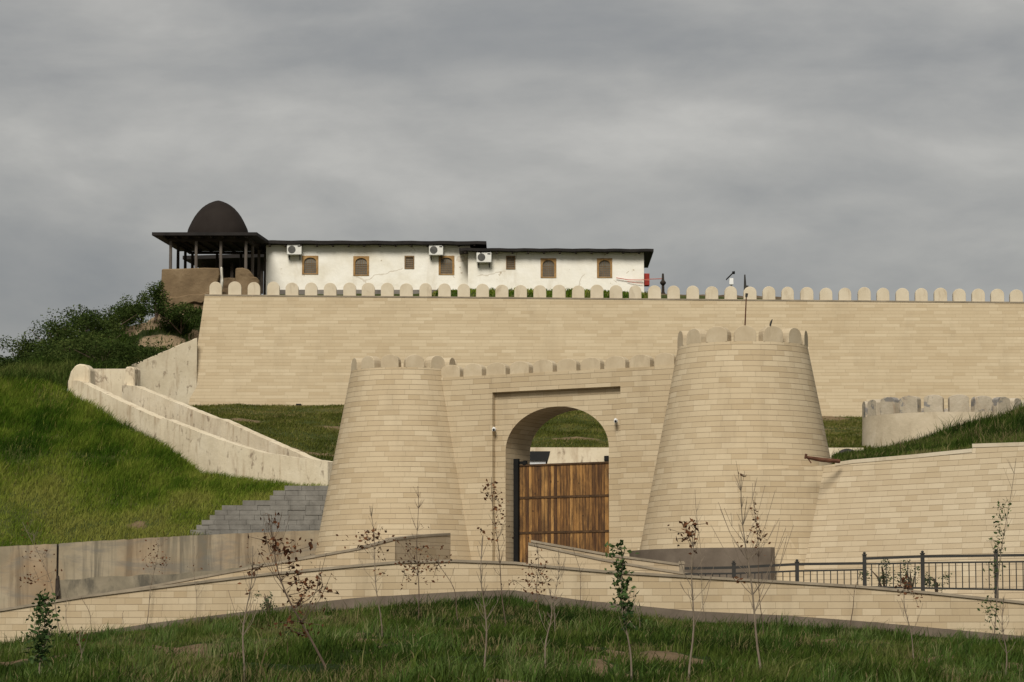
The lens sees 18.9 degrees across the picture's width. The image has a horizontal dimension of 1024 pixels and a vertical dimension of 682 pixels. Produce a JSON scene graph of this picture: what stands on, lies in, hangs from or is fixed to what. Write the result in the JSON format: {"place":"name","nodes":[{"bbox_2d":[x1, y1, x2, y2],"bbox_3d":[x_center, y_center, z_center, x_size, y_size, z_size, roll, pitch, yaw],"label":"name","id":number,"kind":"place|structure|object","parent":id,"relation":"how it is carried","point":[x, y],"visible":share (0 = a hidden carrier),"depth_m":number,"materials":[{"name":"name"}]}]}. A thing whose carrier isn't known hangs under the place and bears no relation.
{"place":"outdoors","nodes":[
{"label":"outdoors","id":0,"kind":"place"},
{"bbox_2d":[51,309,202,388],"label":"hill","id":1,"kind":"structure","parent":0,"point":[176,338],"depth_m":152.78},
{"bbox_2d":[0,355,24,368],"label":"bush","id":2,"kind":"object","parent":1,"relation":"on","point":[5,362],"visible":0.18,"depth_m":130.50,"materials":[{"name":"green plant"}]},
{"bbox_2d":[3,338,37,358],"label":"bush","id":3,"kind":"object","parent":1,"relation":"on","point":[23,349],"visible":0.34,"depth_m":144.18,"materials":[{"name":"green plant"}]},
{"bbox_2d":[0,331,67,360],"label":"bush","id":4,"kind":"object","parent":1,"relation":"on","point":[20,342],"visible":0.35,"depth_m":143.27,"materials":[{"name":"green plant"}]},
{"bbox_2d":[20,347,60,359],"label":"bush","id":5,"kind":"object","parent":1,"relation":"on","point":[37,351],"visible":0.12,"depth_m":136.48,"materials":[{"name":"green plant"}]},
{"bbox_2d":[12,337,97,359],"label":"bush","id":6,"kind":"object","parent":1,"relation":"on","point":[36,349],"visible":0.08,"depth_m":143.51,"materials":[{"name":"green plant"}]},
{"bbox_2d":[30,316,87,344],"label":"bush","id":7,"kind":"object","parent":1,"relation":"on","point":[57,331],"visible":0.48,"depth_m":144.47,"materials":[{"name":"green plant"}]},
{"bbox_2d":[24,334,104,361],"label":"bush","id":8,"kind":"object","parent":1,"relation":"on","point":[61,341],"visible":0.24,"depth_m":139.47,"materials":[{"name":"green plant"}]},
{"bbox_2d":[21,350,126,368],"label":"bush","id":9,"kind":"object","parent":1,"relation":"on","point":[60,356],"visible":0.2,"depth_m":130.98,"materials":[{"name":"green plant"}]},
{"bbox_2d":[40,308,127,340],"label":"bush","id":10,"kind":"object","parent":1,"relation":"on","point":[102,324],"visible":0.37,"depth_m":147.98,"materials":[{"name":"green plant"}]},
{"bbox_2d":[40,333,130,361],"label":"bush","id":11,"kind":"object","parent":1,"relation":"on","point":[87,342],"visible":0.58,"depth_m":133.27,"materials":[{"name":"green plant"}]},
{"bbox_2d":[43,309,127,335],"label":"bush","id":12,"kind":"object","parent":1,"relation":"on","point":[78,322],"visible":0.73,"depth_m":147.58,"materials":[{"name":"green plant"}]},
{"bbox_2d":[61,328,121,341],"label":"bush","id":13,"kind":"object","parent":1,"relation":"on","point":[109,333],"visible":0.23,"depth_m":146.83,"materials":[{"name":"green plant"}]},
{"bbox_2d":[28,302,155,337],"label":"bush","id":14,"kind":"object","parent":1,"relation":"on","point":[141,309],"visible":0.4,"depth_m":151.72,"materials":[{"name":"green plant"}]},
{"bbox_2d":[0,305,201,387],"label":"hill grass","id":15,"kind":"structure","parent":1,"relation":"on","point":[47,369],"depth_m":130.46,"materials":[{"name":"green plant"}]},
{"bbox_2d":[97,300,150,329],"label":"bush","id":16,"kind":"object","parent":1,"relation":"on","point":[128,313],"visible":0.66,"depth_m":153.09,"materials":[{"name":"green plant"}]},
{"bbox_2d":[75,335,174,365],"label":"bush","id":17,"kind":"object","parent":1,"relation":"on","point":[112,349],"visible":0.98,"depth_m":131.84,"materials":[{"name":"green plant"}]},
{"bbox_2d":[112,306,144,326],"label":"bush","id":18,"kind":"object","parent":1,"relation":"on","point":[131,315],"visible":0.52,"depth_m":154.23,"materials":[{"name":"green plant"}]},
{"bbox_2d":[118,290,161,322],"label":"bush","id":19,"kind":"object","parent":1,"relation":"on","point":[144,295],"visible":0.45,"depth_m":154.71,"materials":[{"name":"green plant"}]},
{"bbox_2d":[132,344,166,352],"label":"bush","id":20,"kind":"object","parent":1,"relation":"on","point":[152,347],"visible":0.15,"depth_m":151.13,"materials":[{"name":"green plant"}]},
{"bbox_2d":[145,280,171,320],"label":"bush","id":21,"kind":"object","parent":1,"relation":"on","point":[158,297],"visible":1,"depth_m":152.87,"materials":[{"name":"green plant"}]},
{"bbox_2d":[151,302,202,333],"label":"bush","id":22,"kind":"object","parent":1,"relation":"on","point":[171,315],"visible":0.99,"depth_m":152.44,"materials":[{"name":"green plant"}]},
{"bbox_2d":[0,374,328,546],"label":"slope","id":23,"kind":"structure","parent":0,"point":[138,525],"depth_m":105.72,"materials":[{"name":"green plant"}]},
{"bbox_2d":[68,364,332,485],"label":"stair wall","id":24,"kind":"structure","parent":23,"relation":"on","point":[210,442],"depth_m":116.03,"materials":[{"name":"beige paint"}]},
{"bbox_2d":[190,486,327,534],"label":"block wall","id":25,"kind":"structure","parent":23,"relation":"on","point":[302,507],"depth_m":103.25,"materials":[{"name":"grey stone"}]},
{"bbox_2d":[0,587,1023,681],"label":"lawn","id":26,"kind":"structure","parent":0,"point":[669,654],"depth_m":52.77,"materials":[{"name":"green plant"}]},
{"bbox_2d":[19,522,62,634],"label":"sapling","id":27,"kind":"object","parent":26,"relation":"on","point":[28,578],"visible":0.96,"depth_m":76.01,"materials":[{"name":"brown plant"}]},
{"bbox_2d":[19,588,69,673],"bbox_3d":[-6.943,4.403,45.681,0.755,1.454,0.458,2,-6,-16],"label":"sapling","id":28,"kind":"object","parent":26,"relation":"on","point":[44,636],"visible":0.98,"depth_m":45.66,"materials":[{"name":"green plant"}]},
{"bbox_2d":[64,589,70,638],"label":"sapling","id":29,"kind":"object","parent":26,"relation":"on","point":[66,610],"visible":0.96,"depth_m":73.13,"materials":[{"name":"brown plant"}]},
{"bbox_2d":[75,627,88,664],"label":"sapling","id":30,"kind":"object","parent":26,"relation":"on","point":[81,651],"visible":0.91,"depth_m":48.76,"materials":[{"name":"green plant"}]},
{"bbox_2d":[140,528,172,628],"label":"sapling","id":31,"kind":"object","parent":26,"relation":"on","point":[158,544],"visible":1,"depth_m":89.78,"materials":[{"name":"brown plant"}]},
{"bbox_2d":[187,546,208,618],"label":"sapling","id":32,"kind":"object","parent":26,"relation":"on","point":[199,577],"visible":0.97,"depth_m":89.25,"materials":[{"name":"brown plant"}]},
{"bbox_2d":[228,546,276,681],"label":"sapling","id":33,"kind":"object","parent":26,"relation":"on","point":[253,573],"visible":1,"depth_m":42.57,"materials":[{"name":"brown plant"}]},
{"bbox_2d":[253,591,277,612],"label":"shrub","id":34,"kind":"object","parent":26,"relation":"on","point":[269,606],"visible":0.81,"depth_m":87.66,"materials":[{"name":"green plant"}]},
{"bbox_2d":[247,512,338,669],"bbox_3d":[-3.186,3.717,44.657,1.369,2.480,0.800,0,-6,0],"label":"sapling","id":35,"kind":"object","parent":26,"relation":"on","point":[285,553],"visible":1,"depth_m":44.66,"materials":[{"name":"brown plant"}]},
{"bbox_2d":[336,507,394,633],"bbox_3d":[-2.862,4.438,59.093,1.015,2.636,0.752,4,-7,-34],"label":"sapling","id":36,"kind":"object","parent":26,"relation":"on","point":[369,538],"visible":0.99,"depth_m":59.09,"materials":[{"name":"brown plant"}]},
{"bbox_2d":[393,490,443,617],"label":"sapling","id":37,"kind":"object","parent":26,"relation":"on","point":[417,566],"visible":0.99,"depth_m":69.53,"materials":[{"name":"brown plant"}]},
{"bbox_2d":[428,553,457,619],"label":"sapling","id":38,"kind":"object","parent":26,"relation":"on","point":[438,562],"visible":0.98,"depth_m":65.43,"materials":[{"name":"brown plant"}]},
{"bbox_2d":[475,527,503,669],"bbox_3d":[-0.306,3.390,39.240,0.396,2.022,0.230,-1,-6,12],"label":"sapling","id":39,"kind":"object","parent":26,"relation":"on","point":[483,591],"visible":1,"depth_m":39.26,"materials":[{"name":"brown plant"}]},
{"bbox_2d":[481,477,513,625],"bbox_3d":[-0.311,4.330,62.792,0.690,3.095,0.459,0,-6,0],"label":"sapling","id":40,"kind":"object","parent":26,"relation":"on","point":[495,507],"visible":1,"depth_m":62.84,"materials":[{"name":"brown plant"}]},
{"bbox_2d":[0,559,1023,642],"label":"terrace wall","id":41,"kind":"structure","parent":26,"relation":"on","point":[665,595],"depth_m":86.55,"materials":[{"name":"stone"}]},
{"bbox_2d":[501,542,559,609],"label":"sapling","id":42,"kind":"object","parent":26,"relation":"on","point":[536,584],"visible":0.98,"depth_m":73.90,"materials":[{"name":"brown plant"}]},
{"bbox_2d":[539,588,558,669],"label":"sapling","id":43,"kind":"object","parent":26,"relation":"on","point":[547,630],"visible":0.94,"depth_m":43.82,"materials":[{"name":"brown plant"}]},
{"bbox_2d":[546,550,565,631],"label":"sapling","id":44,"kind":"object","parent":26,"relation":"on","point":[554,601],"visible":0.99,"depth_m":59.43,"materials":[{"name":"brown plant"}]},
{"bbox_2d":[572,548,582,607],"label":"sapling","id":45,"kind":"object","parent":26,"relation":"on","point":[580,577],"visible":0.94,"depth_m":86.18,"materials":[{"name":"brown plant"}]},
{"bbox_2d":[604,540,646,680],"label":"sapling","id":46,"kind":"object","parent":26,"relation":"on","point":[621,593],"visible":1,"depth_m":39.87,"materials":[{"name":"green plant"}]},
{"bbox_2d":[667,518,713,676],"bbox_3d":[2.368,3.382,39.941,0.665,2.214,0.350,2,-6,-15],"label":"sapling","id":47,"kind":"object","parent":26,"relation":"on","point":[689,533],"visible":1,"depth_m":40.00,"materials":[{"name":"brown plant"}]},
{"bbox_2d":[692,498,704,621],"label":"sapling","id":48,"kind":"object","parent":26,"relation":"on","point":[700,554],"visible":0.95,"depth_m":86.05,"materials":[{"name":"brown plant"}]},
{"bbox_2d":[712,463,793,667],"bbox_3d":[3.496,3.396,44.836,1.189,3.276,0.672,0,-6,0],"label":"sapling","id":49,"kind":"object","parent":26,"relation":"on","point":[749,575],"visible":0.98,"depth_m":44.80,"materials":[{"name":"brown plant"}]},
{"bbox_2d":[747,500,770,633],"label":"sapling","id":50,"kind":"object","parent":26,"relation":"on","point":[757,524],"visible":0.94,"depth_m":68.19,"materials":[{"name":"brown plant"}]},
{"bbox_2d":[844,573,861,629],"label":"sapling","id":51,"kind":"object","parent":26,"relation":"on","point":[853,600],"visible":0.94,"depth_m":85.40,"materials":[{"name":"brown plant"}]},
{"bbox_2d":[895,567,922,657],"bbox_3d":[7.332,5.070,56.748,0.536,1.809,0.266,0,-6,0],"label":"sapling","id":52,"kind":"object","parent":26,"relation":"on","point":[905,586],"visible":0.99,"depth_m":56.78,"materials":[{"name":"brown plant"}]},
{"bbox_2d":[977,460,1015,637],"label":"sapling","id":53,"kind":"object","parent":26,"relation":"on","point":[997,568],"visible":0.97,"depth_m":72.83,"materials":[{"name":"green plant"}]},
{"bbox_2d":[993,596,1014,673],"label":"sapling","id":54,"kind":"object","parent":26,"relation":"on","point":[1002,609],"visible":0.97,"depth_m":49.17,"materials":[{"name":"brown plant"}]},
{"bbox_2d":[0,0,1023,357],"label":"sky","id":55,"kind":"structure","parent":0,"point":[835,145],"materials":[{"name":"grey"}]},
{"bbox_2d":[185,402,871,460],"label":"bank","id":56,"kind":"structure","parent":0,"point":[832,418],"depth_m":135.19,"materials":[{"name":"green plant"}]},
{"bbox_2d":[130,338,196,403],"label":"stair wall","id":57,"kind":"structure","parent":56,"relation":"on","point":[171,373],"depth_m":149.81,"materials":[{"name":"beige paint"}]},
{"bbox_2d":[189,281,1023,416],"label":"wall","id":58,"kind":"structure","parent":56,"relation":"on","point":[291,346],"depth_m":151.38,"materials":[{"name":"stone"}]},
{"bbox_2d":[744,293,747,324],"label":"lamp pole","id":59,"kind":"object","parent":56,"relation":"on","point":[746,295],"visible":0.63,"depth_m":126.80,"materials":[{"name":"metal"}]},
{"bbox_2d":[862,394,1023,447],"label":"round tower","id":60,"kind":"structure","parent":56,"relation":"on","point":[886,419],"depth_m":121.63,"materials":[{"name":"paint"}]},
{"bbox_2d":[280,292,780,299],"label":"hilltop","id":61,"kind":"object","parent":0,"point":[662,296],"visible":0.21,"depth_m":154.57,"materials":[{"name":"green plant"}]},
{"bbox_2d":[161,268,220,312],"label":"mud wall","id":62,"kind":"structure","parent":61,"relation":"on","point":[191,286],"depth_m":155.71,"materials":[{"name":"paint"}]},
{"bbox_2d":[152,200,267,316],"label":"pavilion","id":63,"kind":"structure","parent":61,"relation":"on","point":[218,228],"depth_m":158.97,"materials":[{"name":"paint"}]},
{"bbox_2d":[220,267,223,289],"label":"plaster strip","id":64,"kind":"object","parent":61,"relation":"on","point":[221,273],"visible":0.75,"depth_m":155.69,"materials":[{"name":"white paint"}]},
{"bbox_2d":[183,254,263,293],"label":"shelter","id":65,"kind":"object","parent":61,"relation":"on","point":[230,263],"visible":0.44,"depth_m":167.64,"materials":[{"name":"black"}]},
{"bbox_2d":[222,278,234,291],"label":"mud wall","id":66,"kind":"structure","parent":61,"relation":"on","point":[227,282],"depth_m":158.34,"materials":[{"name":"soil"}]},
{"bbox_2d":[235,268,259,294],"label":"mud wall","id":67,"kind":"structure","parent":61,"relation":"on","point":[244,278],"depth_m":156.04,"materials":[{"name":"soil"}]},
{"bbox_2d":[264,240,653,294],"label":"white building","id":68,"kind":"structure","parent":61,"relation":"on","point":[339,264],"depth_m":160.12,"materials":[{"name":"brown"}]},
{"bbox_2d":[287,244,301,259],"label":"air conditioner","id":69,"kind":"object","parent":68,"relation":"attached to","point":[294,249],"visible":1,"depth_m":159.90,"materials":[{"name":"grey paint"}]},
{"bbox_2d":[302,256,317,273],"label":"window","id":70,"kind":"structure","parent":68,"relation":"in","point":[309,264],"depth_m":160.27,"materials":[{"name":"brown wood"}]},
{"bbox_2d":[353,256,368,275],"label":"window","id":71,"kind":"structure","parent":68,"relation":"in","point":[360,263],"depth_m":160.27,"materials":[{"name":"brown wood"}]},
{"bbox_2d":[404,256,413,268],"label":"window","id":72,"kind":"structure","parent":68,"relation":"in","point":[409,260],"depth_m":160.27,"materials":[{"name":"brown wood"}]},
{"bbox_2d":[429,245,442,259],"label":"air conditioner","id":73,"kind":"object","parent":68,"relation":"attached to","point":[435,250],"visible":1,"depth_m":159.90,"materials":[{"name":"grey paint"}]},
{"bbox_2d":[439,256,453,274],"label":"window","id":74,"kind":"structure","parent":68,"relation":"in","point":[446,265],"depth_m":160.27,"materials":[{"name":"brown wood"}]},
{"bbox_2d":[476,252,491,267],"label":"air conditioner","id":75,"kind":"object","parent":68,"relation":"attached to","point":[484,257],"visible":1,"depth_m":158.86,"materials":[{"name":"grey paint"}]},
{"bbox_2d":[506,256,514,268],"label":"window","id":76,"kind":"structure","parent":68,"relation":"in","point":[510,260],"depth_m":159.30,"materials":[{"name":"brown wood"}]},
{"bbox_2d":[541,258,555,277],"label":"window","id":77,"kind":"structure","parent":68,"relation":"in","point":[548,265],"depth_m":159.22,"materials":[{"name":"brown wood"}]},
{"bbox_2d":[597,258,611,277],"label":"window","id":78,"kind":"structure","parent":68,"relation":"in","point":[604,265],"depth_m":159.22,"materials":[{"name":"brown wood"}]},
{"bbox_2d":[644,273,649,286],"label":"fire cabinet","id":79,"kind":"object","parent":68,"relation":"attached to","point":[646,282],"visible":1,"depth_m":159.40,"materials":[{"name":"red metal"}]},
{"bbox_2d":[660,273,665,293],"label":"bollard","id":80,"kind":"object","parent":61,"relation":"on","point":[662,282],"visible":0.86,"depth_m":157.55,"materials":[{"name":"black metal"}]},
{"bbox_2d":[616,277,661,283],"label":"tape","id":81,"kind":"object","parent":80,"relation":"attached to","point":[633,279],"visible":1,"depth_m":159.04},
{"bbox_2d":[661,294,780,298],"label":"wall","id":82,"kind":"structure","parent":61,"relation":"on","point":[759,297],"depth_m":156.05,"materials":[{"name":"beige stone"}]},
{"bbox_2d":[726,271,734,285],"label":"solar mast","id":83,"kind":"object","parent":61,"relation":"on","point":[731,282],"visible":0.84,"depth_m":153.93,"materials":[{"name":"white metal"}]},
{"bbox_2d":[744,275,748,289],"bbox_3d":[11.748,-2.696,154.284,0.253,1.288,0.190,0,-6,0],"label":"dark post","id":84,"kind":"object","parent":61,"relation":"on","point":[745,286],"visible":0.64,"depth_m":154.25,"materials":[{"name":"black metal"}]},
{"bbox_2d":[432,287,647,297],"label":"hilltop grass","id":85,"kind":"structure","parent":0,"point":[548,292],"depth_m":154.52,"materials":[{"name":"green plant"}]},
{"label":"road","id":86,"kind":"structure","parent":0,"visible":0},
{"bbox_2d":[0,530,319,608],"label":"concrete wall","id":87,"kind":"structure","parent":86,"relation":"on","point":[92,567],"depth_m":102.40,"materials":[{"name":"grey concrete"}]},
{"bbox_2d":[105,538,394,592],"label":"ramp parapet","id":88,"kind":"structure","parent":86,"relation":"on","point":[343,557],"depth_m":90.37,"materials":[{"name":"stone"}]},
{"bbox_2d":[315,354,470,559],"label":"gate tower","id":89,"kind":"structure","parent":86,"relation":"on","point":[394,452],"depth_m":101.13,"materials":[{"name":"stone"}]},
{"bbox_2d":[385,533,450,560],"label":"parapet return","id":90,"kind":"object","parent":86,"relation":"on","point":[436,541],"visible":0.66,"depth_m":92.17,"materials":[{"name":"stone"}]},
{"bbox_2d":[441,353,675,562],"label":"gate wall","id":91,"kind":"structure","parent":86,"relation":"on","point":[591,506],"depth_m":100.23,"materials":[{"name":"stone"}]},
{"bbox_2d":[531,540,678,570],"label":"ramp parapet","id":92,"kind":"structure","parent":86,"relation":"on","point":[655,563],"depth_m":90.77,"materials":[{"name":"stone"}]},
{"bbox_2d":[678,561,684,574],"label":"end post","id":93,"kind":"object","parent":92,"relation":"attached to","point":[680,566],"visible":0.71,"depth_m":90.61,"materials":[{"name":"stone"}]},
{"bbox_2d":[528,542,693,575],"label":"ramp parapet","id":94,"kind":"structure","parent":86,"relation":"on","point":[546,553],"depth_m":88.88,"materials":[{"name":"stone"}]},
{"bbox_2d":[629,547,774,579],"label":"tower base","id":95,"kind":"object","parent":86,"relation":"on","point":[716,557],"visible":0.39,"depth_m":93.15,"materials":[{"name":"concrete"}]},
{"bbox_2d":[640,325,831,581],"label":"gate tower","id":96,"kind":"structure","parent":86,"relation":"on","point":[745,400],"depth_m":94.94,"materials":[{"name":"stone"}]},
{"bbox_2d":[739,466,823,562],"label":"link wall","id":97,"kind":"structure","parent":86,"relation":"on","point":[795,495],"depth_m":93.81,"materials":[{"name":"stone"}]},
{"bbox_2d":[804,454,839,462],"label":"steel beam","id":98,"kind":"structure","parent":97,"relation":"on","point":[819,459],"depth_m":93.21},
{"bbox_2d":[685,549,1023,598],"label":"railing","id":99,"kind":"object","parent":86,"relation":"on","point":[796,563],"visible":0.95,"depth_m":86.26,"materials":[{"name":"black metal"}]},
{"bbox_2d":[859,559,911,585],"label":"shrub","id":100,"kind":"object","parent":86,"relation":"on","point":[882,576],"visible":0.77,"depth_m":87.08,"materials":[{"name":"green plant"}]},
{"bbox_2d":[894,566,930,589],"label":"shrub","id":101,"kind":"object","parent":86,"relation":"on","point":[911,583],"visible":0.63,"depth_m":87.34,"materials":[{"name":"green plant"}]},
{"bbox_2d":[804,442,1023,600],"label":"retaining wall","id":102,"kind":"structure","parent":86,"relation":"on","point":[940,503],"depth_m":90.97,"materials":[{"name":"stone"}]},
{"bbox_2d":[925,571,951,591],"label":"shrub","id":103,"kind":"object","parent":86,"relation":"on","point":[933,580],"visible":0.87,"depth_m":87.05,"materials":[{"name":"green plant"}]},
{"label":"courtyard","id":104,"kind":"structure","parent":0,"visible":0},
{"bbox_2d":[530,451,549,463],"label":"guard booth","id":105,"kind":"object","parent":104,"relation":"on","point":[539,457],"visible":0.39,"depth_m":112.16,"materials":[{"name":"black paint"}]},
{"bbox_2d":[530,447,863,463],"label":"cream wall","id":106,"kind":"structure","parent":104,"relation":"on","point":[571,454],"depth_m":122.18,"materials":[{"name":"paint"}]},
{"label":"mound","id":107,"kind":"structure","parent":0,"visible":0},
{"bbox_2d":[830,398,1023,463],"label":"mound grass","id":108,"kind":"structure","parent":107,"relation":"on","point":[1002,427],"depth_m":99.03,"materials":[{"name":"green plant"}]}
]}

